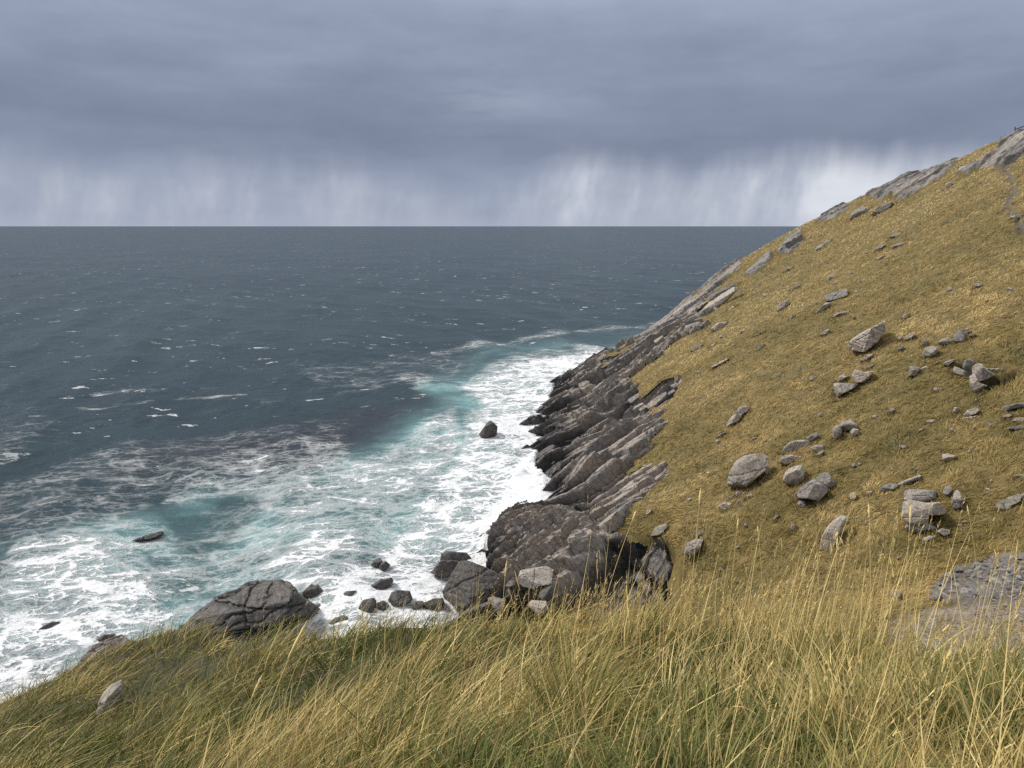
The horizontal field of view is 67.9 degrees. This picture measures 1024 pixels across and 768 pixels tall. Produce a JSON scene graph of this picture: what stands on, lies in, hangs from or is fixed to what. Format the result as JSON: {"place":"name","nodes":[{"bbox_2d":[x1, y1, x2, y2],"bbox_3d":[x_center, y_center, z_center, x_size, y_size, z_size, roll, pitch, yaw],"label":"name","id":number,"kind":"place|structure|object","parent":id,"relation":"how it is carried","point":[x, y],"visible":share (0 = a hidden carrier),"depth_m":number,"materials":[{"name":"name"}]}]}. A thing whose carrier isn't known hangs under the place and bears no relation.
{"place":"outdoors","nodes":[
{"label":"outdoors","id":0,"kind":"place"},
{"bbox_2d":[0,226,798,701],"bbox_3d":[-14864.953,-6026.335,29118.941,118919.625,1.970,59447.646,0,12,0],"label":"sea","id":1,"kind":"structure","parent":0,"point":[230,408],"depth_m":135.83,"materials":[{"name":"liquid"}]},
{"bbox_2d":[39,622,59,629],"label":"sea rock","id":2,"kind":"object","parent":1,"relation":"in","point":[49,625],"visible":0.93,"depth_m":57.89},
{"bbox_2d":[96,633,115,640],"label":"sea rock","id":3,"kind":"object","parent":1,"relation":"in","point":[104,637],"visible":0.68,"depth_m":55.71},
{"bbox_2d":[132,531,163,540],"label":"sea rock","id":4,"kind":"object","parent":1,"relation":"in","point":[150,536],"visible":0.99,"depth_m":73.82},
{"bbox_2d":[185,579,319,633],"bbox_3d":[-19.849,17.103,58.376,9.854,5.016,8.117,0,12,0],"label":"whaleback rock","id":5,"kind":"object","parent":1,"relation":"in","point":[247,603],"visible":0.95,"depth_m":55.67,"materials":[{"name":"stone"}]},
{"bbox_2d":[300,584,322,597],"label":"sea rock","id":6,"kind":"object","parent":1,"relation":"in","point":[311,590],"visible":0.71,"depth_m":61.58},
{"bbox_2d":[329,615,347,624],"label":"sea rock","id":7,"kind":"object","parent":1,"relation":"in","point":[338,619],"visible":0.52,"depth_m":57.88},
{"bbox_2d":[343,590,355,595],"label":"sea rock","id":8,"kind":"object","parent":1,"relation":"in","point":[348,593],"visible":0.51,"depth_m":61.54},
{"bbox_2d":[358,598,375,612],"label":"sea rock","id":9,"kind":"object","parent":1,"relation":"in","point":[369,607],"visible":0.77,"depth_m":59.33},
{"bbox_2d":[371,558,382,567],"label":"sea rock","id":10,"kind":"object","parent":1,"relation":"in","point":[376,563],"visible":0.94,"depth_m":67.54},
{"bbox_2d":[370,578,392,589],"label":"sea rock","id":11,"kind":"object","parent":1,"relation":"in","point":[383,584],"visible":0.93,"depth_m":63.29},
{"bbox_2d":[375,601,388,610],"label":"sea rock","id":12,"kind":"object","parent":1,"relation":"in","point":[383,605],"visible":0.69,"depth_m":59.95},
{"bbox_2d":[379,561,389,571],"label":"sea rock","id":13,"kind":"object","parent":1,"relation":"in","point":[384,566],"visible":1,"depth_m":67.12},
{"bbox_2d":[388,590,412,606],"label":"sea rock","id":14,"kind":"object","parent":1,"relation":"in","point":[397,597],"visible":0.92,"depth_m":60.70,"materials":[{"name":"stone"}]},
{"bbox_2d":[411,601,424,609],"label":"sea rock","id":15,"kind":"object","parent":1,"relation":"in","point":[417,605],"visible":0.88,"depth_m":60.32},
{"bbox_2d":[424,598,443,609],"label":"sea rock","id":16,"kind":"object","parent":1,"relation":"in","point":[429,603],"visible":0.81,"depth_m":60.31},
{"bbox_2d":[431,560,458,577],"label":"sea rock","id":17,"kind":"object","parent":1,"relation":"in","point":[445,568],"visible":0.91,"depth_m":65.68,"materials":[{"name":"stone"}]},
{"bbox_2d":[440,551,471,560],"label":"sea rock","id":18,"kind":"object","parent":1,"relation":"in","point":[453,555],"visible":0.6,"depth_m":68.05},
{"bbox_2d":[442,560,503,609],"bbox_3d":[-2.789,16.366,61.101,5.536,4.999,6.315,0,12,0],"label":"sea rock","id":19,"kind":"object","parent":1,"relation":"in","point":[463,574],"visible":0.73,"depth_m":59.16,"materials":[{"name":"stone"}]},
{"bbox_2d":[479,420,497,437],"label":"sea rock","id":20,"kind":"object","parent":1,"relation":"in","point":[489,430],"visible":0.94,"depth_m":107.82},
{"bbox_2d":[0,606,1023,767],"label":"ground","id":21,"kind":"structure","parent":0,"point":[164,669],"depth_m":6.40,"materials":[{"name":"plant"}]},
{"bbox_2d":[79,634,130,663],"bbox_3d":[-6.661,4.389,12.439,0.909,0.613,0.728,-5,13,-22],"label":"rock slab","id":22,"kind":"object","parent":21,"relation":"on","point":[93,649],"visible":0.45,"depth_m":12.22,"materials":[{"name":"stone"}]},
{"bbox_2d":[96,679,123,717],"bbox_3d":[-3.859,3.044,7.306,0.254,0.380,0.439,-7,13,-29],"label":"field stone","id":23,"kind":"object","parent":21,"relation":"on","point":[116,690],"visible":0.81,"depth_m":7.18,"materials":[{"name":"stone"}]},
{"bbox_2d":[235,673,262,745],"bbox_3d":[-1.400,1.766,4.017,0.207,0.488,0.017,-6,13,-28],"label":"grass stalk","id":24,"kind":"object","parent":21,"relation":"on","point":[257,685],"depth_m":4.01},
{"bbox_2d":[264,620,307,723],"bbox_3d":[-1.407,1.819,4.670,0.334,0.727,0.021,-6,13,-25],"label":"grass stalk","id":25,"kind":"object","parent":21,"relation":"on","point":[297,639],"depth_m":4.66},
{"bbox_2d":[502,561,506,634],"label":"grass stalk","id":26,"kind":"object","parent":21,"relation":"on","point":[503,592],"depth_m":5.19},
{"bbox_2d":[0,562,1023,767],"bbox_3d":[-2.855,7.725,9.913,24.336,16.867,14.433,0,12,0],"label":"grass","id":27,"kind":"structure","parent":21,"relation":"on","point":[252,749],"depth_m":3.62,"materials":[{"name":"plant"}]},
{"bbox_2d":[30,487,1023,767],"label":"dry grass","id":28,"kind":"structure","parent":21,"relation":"on","point":[788,631],"depth_m":3.36,"materials":[{"name":"plant"}]},
{"bbox_2d":[451,610,684,742],"bbox_3d":[0.290,1.327,3.318,1.042,0.521,1.087,-7,13,-29],"label":"grass tussock","id":29,"kind":"object","parent":21,"relation":"on","point":[543,703],"depth_m":3.38,"materials":[{"name":"plant"}]},
{"bbox_2d":[597,510,636,631],"bbox_3d":[0.649,1.189,4.739,0.307,0.804,0.014,-7,14,-31],"label":"grass stalk","id":30,"kind":"object","parent":21,"relation":"on","point":[617,560],"depth_m":4.73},
{"bbox_2d":[689,488,700,624],"bbox_3d":[1.177,1.158,4.907,0.016,0.977,0.206,5,13,23],"label":"grass stalk","id":31,"kind":"object","parent":21,"relation":"on","point":[696,533],"depth_m":4.90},
{"bbox_2d":[728,518,738,626],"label":"grass stalk","id":32,"kind":"object","parent":21,"relation":"on","point":[734,555],"depth_m":4.90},
{"bbox_2d":[757,525,762,625],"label":"grass stalk","id":33,"kind":"object","parent":21,"relation":"on","point":[760,560],"depth_m":4.90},
{"bbox_2d":[750,661,772,716],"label":"grass stalk","id":34,"kind":"object","parent":21,"relation":"on","point":[770,665],"depth_m":2.99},
{"bbox_2d":[810,683,813,739],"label":"grass stalk","id":35,"kind":"object","parent":21,"relation":"on","point":[812,693],"depth_m":2.74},
{"bbox_2d":[832,537,837,623],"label":"grass stalk","id":36,"kind":"object","parent":21,"relation":"on","point":[835,566],"depth_m":4.90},
{"bbox_2d":[779,595,934,682],"bbox_3d":[1.628,1.300,3.704,0.789,0.402,0.736,-9,15,-36],"label":"grass tussock","id":37,"kind":"object","parent":21,"relation":"on","point":[850,640],"depth_m":3.75,"materials":[{"name":"plant"}]},
{"bbox_2d":[868,503,870,649],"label":"grass stalk","id":38,"kind":"object","parent":21,"relation":"on","point":[869,512],"depth_m":3.83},
{"bbox_2d":[897,504,911,660],"bbox_3d":[1.899,1.024,3.695,0.014,0.871,0.195,5,13,25],"label":"grass stalk","id":39,"kind":"object","parent":21,"relation":"on","point":[910,514],"depth_m":3.69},
{"bbox_2d":[967,506,980,625],"bbox_3d":[2.998,1.479,4.942,0.021,1.392,0.242,-6,13,-28],"label":"grass stalk","id":40,"kind":"object","parent":21,"relation":"on","point":[976,563],"depth_m":4.90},
{"bbox_2d":[927,620,1023,745],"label":"grass tussock","id":41,"kind":"object","parent":21,"relation":"on","point":[974,668],"depth_m":2.83,"materials":[{"name":"plant"}]},
{"bbox_2d":[0,0,1023,225],"label":"sky","id":42,"kind":"structure","parent":0,"point":[113,112],"materials":[{"name":"grey"}]},
{"bbox_2d":[444,129,1023,632],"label":"cliff","id":43,"kind":"structure","parent":0,"point":[596,431],"depth_m":82.56,"materials":[{"name":"stone"}]},
{"bbox_2d":[505,580,517,590],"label":"sea rock","id":44,"kind":"object","parent":43,"relation":"on","point":[510,584],"visible":0.97,"depth_m":56.55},
{"bbox_2d":[517,566,553,589],"bbox_3d":[1.758,14.581,57.244,2.762,2.285,2.589,0,12,0],"label":"rock","id":45,"kind":"object","parent":43,"relation":"on","point":[534,575],"visible":0.95,"depth_m":56.26,"materials":[{"name":"stone"}]},
{"bbox_2d":[538,586,555,601],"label":"sea rock","id":46,"kind":"object","parent":43,"relation":"on","point":[548,592],"visible":0.93,"depth_m":54.60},
{"bbox_2d":[489,137,1023,665],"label":"hill","id":47,"kind":"structure","parent":0,"point":[1013,209],"depth_m":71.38,"materials":[{"name":"plant"}]},
{"bbox_2d":[488,597,504,612],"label":"sea rock","id":48,"kind":"object","parent":47,"relation":"on","point":[497,603],"visible":0.73,"depth_m":54.51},
{"bbox_2d":[527,600,548,615],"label":"sea rock","id":49,"kind":"object","parent":47,"relation":"on","point":[538,604],"visible":0.73,"depth_m":53.58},
{"bbox_2d":[650,523,667,536],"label":"boulder","id":50,"kind":"object","parent":47,"relation":"on","point":[658,530],"visible":0.94,"depth_m":60.55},
{"bbox_2d":[684,539,702,555],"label":"boulder","id":51,"kind":"object","parent":47,"relation":"on","point":[690,548],"visible":0.92,"depth_m":55.78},
{"bbox_2d":[683,322,703,333],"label":"boulder","id":52,"kind":"object","parent":47,"relation":"on","point":[700,324],"visible":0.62,"depth_m":122.72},
{"bbox_2d":[690,344,702,350],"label":"boulder","id":53,"kind":"object","parent":47,"relation":"on","point":[694,348],"visible":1,"depth_m":109.68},
{"bbox_2d":[688,301,707,312],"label":"boulder","id":54,"kind":"object","parent":47,"relation":"on","point":[699,307],"visible":0.66,"depth_m":149.50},
{"bbox_2d":[711,322,726,330],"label":"boulder","id":55,"kind":"object","parent":47,"relation":"on","point":[716,326],"visible":0.94,"depth_m":114.15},
{"bbox_2d":[708,358,729,368],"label":"boulder","id":56,"kind":"object","parent":47,"relation":"on","point":[717,364],"visible":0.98,"depth_m":96.80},
{"bbox_2d":[701,287,738,310],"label":"boulder","id":57,"kind":"object","parent":47,"relation":"on","point":[721,299],"visible":0.81,"depth_m":134.72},
{"bbox_2d":[720,502,731,509],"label":"boulder","id":58,"kind":"object","parent":47,"relation":"on","point":[725,504],"visible":0.88,"depth_m":58.25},
{"bbox_2d":[726,414,741,426],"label":"boulder","id":59,"kind":"object","parent":47,"relation":"on","point":[733,419],"visible":0.99,"depth_m":75.22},
{"bbox_2d":[736,406,748,413],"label":"boulder","id":60,"kind":"object","parent":47,"relation":"on","point":[742,409],"visible":1,"depth_m":75.89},
{"bbox_2d":[727,454,768,487],"bbox_3d":[19.039,7.091,61.406,3.078,3.332,3.747,4,12,19],"label":"boulder","id":61,"kind":"object","parent":47,"relation":"on","point":[745,471],"visible":0.99,"depth_m":60.10,"materials":[{"name":"stone"}]},
{"bbox_2d":[777,300,788,311],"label":"boulder","id":62,"kind":"object","parent":47,"relation":"on","point":[782,305],"visible":0.98,"depth_m":105.66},
{"bbox_2d":[780,455,800,464],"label":"boulder","id":63,"kind":"object","parent":47,"relation":"on","point":[786,459],"visible":0.96,"depth_m":60.95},
{"bbox_2d":[783,464,803,484],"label":"boulder","id":64,"kind":"object","parent":47,"relation":"on","point":[794,475],"visible":1,"depth_m":56.73,"materials":[{"name":"stone"}]},
{"bbox_2d":[782,440,810,453],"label":"boulder","id":65,"kind":"object","parent":47,"relation":"on","point":[793,445],"visible":0.62,"depth_m":62.64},
{"bbox_2d":[797,501,805,507],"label":"boulder","id":66,"kind":"object","parent":47,"relation":"on","point":[801,504],"visible":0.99,"depth_m":53.84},
{"bbox_2d":[795,478,828,500],"bbox_3d":[21.386,7.566,54.242,2.562,1.746,2.181,0,12,0],"label":"boulder","id":67,"kind":"object","parent":47,"relation":"on","point":[814,489],"visible":1,"depth_m":53.28,"materials":[{"name":"stone"}]},
{"bbox_2d":[807,432,818,440],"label":"boulder","id":68,"kind":"object","parent":47,"relation":"on","point":[813,436],"visible":0.99,"depth_m":62.53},
{"bbox_2d":[811,445,823,450],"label":"boulder","id":69,"kind":"object","parent":47,"relation":"on","point":[817,447],"visible":0.93,"depth_m":60.33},
{"bbox_2d":[815,302,830,313],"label":"boulder","id":70,"kind":"object","parent":47,"relation":"on","point":[824,306],"visible":1,"depth_m":93.85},
{"bbox_2d":[815,472,835,487],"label":"boulder","id":71,"kind":"object","parent":47,"relation":"on","point":[826,479],"visible":0.9,"depth_m":54.15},
{"bbox_2d":[819,515,845,549],"bbox_3d":[20.509,9.488,48.572,1.380,2.381,1.471,6,13,25],"label":"boulder","id":72,"kind":"object","parent":47,"relation":"on","point":[837,523],"visible":0.89,"depth_m":48.00,"materials":[{"name":"stone"}]},
{"bbox_2d":[825,289,847,300],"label":"boulder","id":73,"kind":"object","parent":47,"relation":"on","point":[836,295],"visible":0.92,"depth_m":94.99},
{"bbox_2d":[832,425,841,439],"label":"boulder","id":74,"kind":"object","parent":47,"relation":"on","point":[836,431],"visible":1,"depth_m":60.50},
{"bbox_2d":[832,311,847,317],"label":"boulder","id":75,"kind":"object","parent":47,"relation":"on","point":[837,314],"visible":0.9,"depth_m":89.36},
{"bbox_2d":[838,374,848,381],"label":"boulder","id":76,"kind":"object","parent":47,"relation":"on","point":[843,377],"visible":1,"depth_m":70.43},
{"bbox_2d":[833,383,857,396],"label":"boulder","id":77,"kind":"object","parent":47,"relation":"on","point":[840,389],"visible":1,"depth_m":68.00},
{"bbox_2d":[839,419,857,430],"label":"boulder","id":78,"kind":"object","parent":47,"relation":"on","point":[850,424],"visible":0.88,"depth_m":60.80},
{"bbox_2d":[850,428,858,436],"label":"boulder","id":79,"kind":"object","parent":47,"relation":"on","point":[854,432],"visible":1,"depth_m":59.84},
{"bbox_2d":[850,206,869,218],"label":"boulder","id":80,"kind":"object","parent":47,"relation":"on","point":[859,211],"visible":0.8,"depth_m":150.10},
{"bbox_2d":[852,369,873,382],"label":"boulder","id":81,"kind":"object","parent":47,"relation":"on","point":[858,376],"visible":1,"depth_m":68.18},
{"bbox_2d":[848,321,885,351],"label":"boulder","id":82,"kind":"object","parent":47,"relation":"on","point":[865,340],"visible":0.98,"depth_m":73.95,"materials":[{"name":"stone"}]},
{"bbox_2d":[871,202,893,214],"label":"boulder","id":83,"kind":"object","parent":47,"relation":"on","point":[879,209],"visible":0.94,"depth_m":142.59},
{"bbox_2d":[879,483,898,491],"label":"boulder","id":84,"kind":"object","parent":47,"relation":"on","point":[886,487],"visible":0.99,"depth_m":50.29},
{"bbox_2d":[898,475,920,485],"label":"boulder","id":85,"kind":"object","parent":47,"relation":"on","point":[909,480],"visible":0.98,"depth_m":49.87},
{"bbox_2d":[904,333,914,339],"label":"boulder","id":86,"kind":"object","parent":47,"relation":"on","point":[909,336],"visible":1,"depth_m":72.13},
{"bbox_2d":[908,366,919,375],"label":"boulder","id":87,"kind":"object","parent":47,"relation":"on","point":[913,371],"visible":1,"depth_m":64.27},
{"bbox_2d":[904,489,936,501],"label":"boulder","id":88,"kind":"object","parent":47,"relation":"on","point":[921,495],"visible":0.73,"depth_m":46.83,"materials":[{"name":"stone"}]},
{"bbox_2d":[905,522,936,531],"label":"boulder","id":89,"kind":"object","parent":47,"relation":"on","point":[918,529],"visible":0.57,"depth_m":44.75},
{"bbox_2d":[901,500,946,524],"bbox_3d":[24.472,7.596,45.162,2.340,1.920,2.273,7,13,29],"label":"boulder","id":90,"kind":"object","parent":47,"relation":"on","point":[936,508],"visible":0.92,"depth_m":44.38,"materials":[{"name":"stone"}]},
{"bbox_2d":[922,535,935,541],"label":"boulder","id":91,"kind":"object","parent":47,"relation":"on","point":[928,538],"visible":0.93,"depth_m":44.05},
{"bbox_2d":[922,346,938,357],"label":"boulder","id":92,"kind":"object","parent":47,"relation":"on","point":[930,351],"visible":0.97,"depth_m":65.92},
{"bbox_2d":[930,592,941,600],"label":"rubble stone","id":93,"kind":"object","parent":47,"relation":"on","point":[936,595],"visible":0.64,"depth_m":38.84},
{"bbox_2d":[937,528,949,535],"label":"boulder","id":94,"kind":"object","parent":47,"relation":"on","point":[942,531],"visible":0.97,"depth_m":43.69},
{"bbox_2d":[938,337,952,343],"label":"boulder","id":95,"kind":"object","parent":47,"relation":"on","point":[947,340],"visible":0.87,"depth_m":66.75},
{"bbox_2d":[943,485,951,495],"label":"boulder","id":96,"kind":"object","parent":47,"relation":"on","point":[947,490],"visible":1,"depth_m":46.45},
{"bbox_2d":[941,453,956,460],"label":"boulder","id":97,"kind":"object","parent":47,"relation":"on","point":[947,457],"visible":0.98,"depth_m":50.12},
{"bbox_2d":[942,359,956,365],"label":"boulder","id":98,"kind":"object","parent":47,"relation":"on","point":[947,363],"visible":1,"depth_m":63.32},
{"bbox_2d":[949,573,959,579],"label":"rubble stone","id":99,"kind":"object","parent":47,"relation":"on","point":[952,575],"visible":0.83,"depth_m":40.50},
{"bbox_2d":[951,490,963,508],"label":"boulder","id":100,"kind":"object","parent":47,"relation":"on","point":[957,500],"visible":0.94,"depth_m":44.93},
{"bbox_2d":[953,334,964,341],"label":"boulder","id":101,"kind":"object","parent":47,"relation":"on","point":[959,337],"visible":0.98,"depth_m":65.91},
{"bbox_2d":[953,366,966,374],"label":"boulder","id":102,"kind":"object","parent":47,"relation":"on","point":[958,371],"visible":1,"depth_m":60.63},
{"bbox_2d":[954,566,969,571],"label":"rubble stone","id":103,"kind":"object","parent":47,"relation":"on","point":[959,568],"visible":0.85,"depth_m":40.71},
{"bbox_2d":[955,328,968,335],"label":"boulder","id":104,"kind":"object","parent":47,"relation":"on","point":[963,331],"visible":0.9,"depth_m":66.23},
{"bbox_2d":[958,587,968,593],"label":"rubble stone","id":105,"kind":"object","parent":47,"relation":"on","point":[965,589],"visible":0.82,"depth_m":38.73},
{"bbox_2d":[963,570,971,577],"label":"rubble stone","id":106,"kind":"object","parent":47,"relation":"on","point":[968,573],"visible":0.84,"depth_m":39.99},
{"bbox_2d":[963,358,973,367],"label":"boulder","id":107,"kind":"object","parent":47,"relation":"on","point":[968,362],"visible":1,"depth_m":61.31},
{"bbox_2d":[964,408,979,415],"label":"boulder","id":108,"kind":"object","parent":47,"relation":"on","point":[972,411],"visible":1,"depth_m":54.07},
{"bbox_2d":[969,373,986,392],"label":"boulder","id":109,"kind":"object","parent":47,"relation":"on","point":[976,386],"visible":1,"depth_m":56.57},
{"bbox_2d":[972,587,987,596],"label":"rubble stone","id":110,"kind":"object","parent":47,"relation":"on","point":[976,591],"visible":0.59,"depth_m":37.59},
{"bbox_2d":[972,363,994,381],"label":"boulder","id":111,"kind":"object","parent":47,"relation":"on","point":[981,372],"visible":0.87,"depth_m":57.74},
{"bbox_2d":[987,591,1000,599],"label":"rubble stone","id":112,"kind":"object","parent":47,"relation":"on","point":[996,596],"visible":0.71,"depth_m":36.67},
{"bbox_2d":[989,569,999,575],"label":"rubble stone","id":113,"kind":"object","parent":47,"relation":"on","point":[997,572],"visible":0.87,"depth_m":39.16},
{"bbox_2d":[986,368,1005,371],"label":"boulder","id":114,"kind":"object","parent":47,"relation":"on","point":[992,369],"visible":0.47,"depth_m":58.83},
{"bbox_2d":[990,577,1002,585],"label":"rubble stone","id":115,"kind":"object","parent":47,"relation":"on","point":[994,581],"visible":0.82,"depth_m":38.23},
{"bbox_2d":[994,494,1022,509],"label":"boulder","id":116,"kind":"object","parent":47,"relation":"on","point":[1006,503],"visible":0.94,"depth_m":43.12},
{"bbox_2d":[1000,402,1023,410],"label":"boulder","id":117,"kind":"object","parent":47,"relation":"on","point":[1011,406],"visible":0.98,"depth_m":51.87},
{"bbox_2d":[1008,425,1023,429],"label":"boulder","id":118,"kind":"object","parent":47,"relation":"on","point":[1017,427],"visible":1,"depth_m":49.57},
{"bbox_2d":[1011,417,1023,422],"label":"boulder","id":119,"kind":"object","parent":47,"relation":"on","point":[1014,420],"visible":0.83,"depth_m":50.60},
{"bbox_2d":[881,591,1023,661],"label":"gravel","id":120,"kind":"structure","parent":0,"point":[967,609],"depth_m":35.29,"materials":[{"name":"stone"}]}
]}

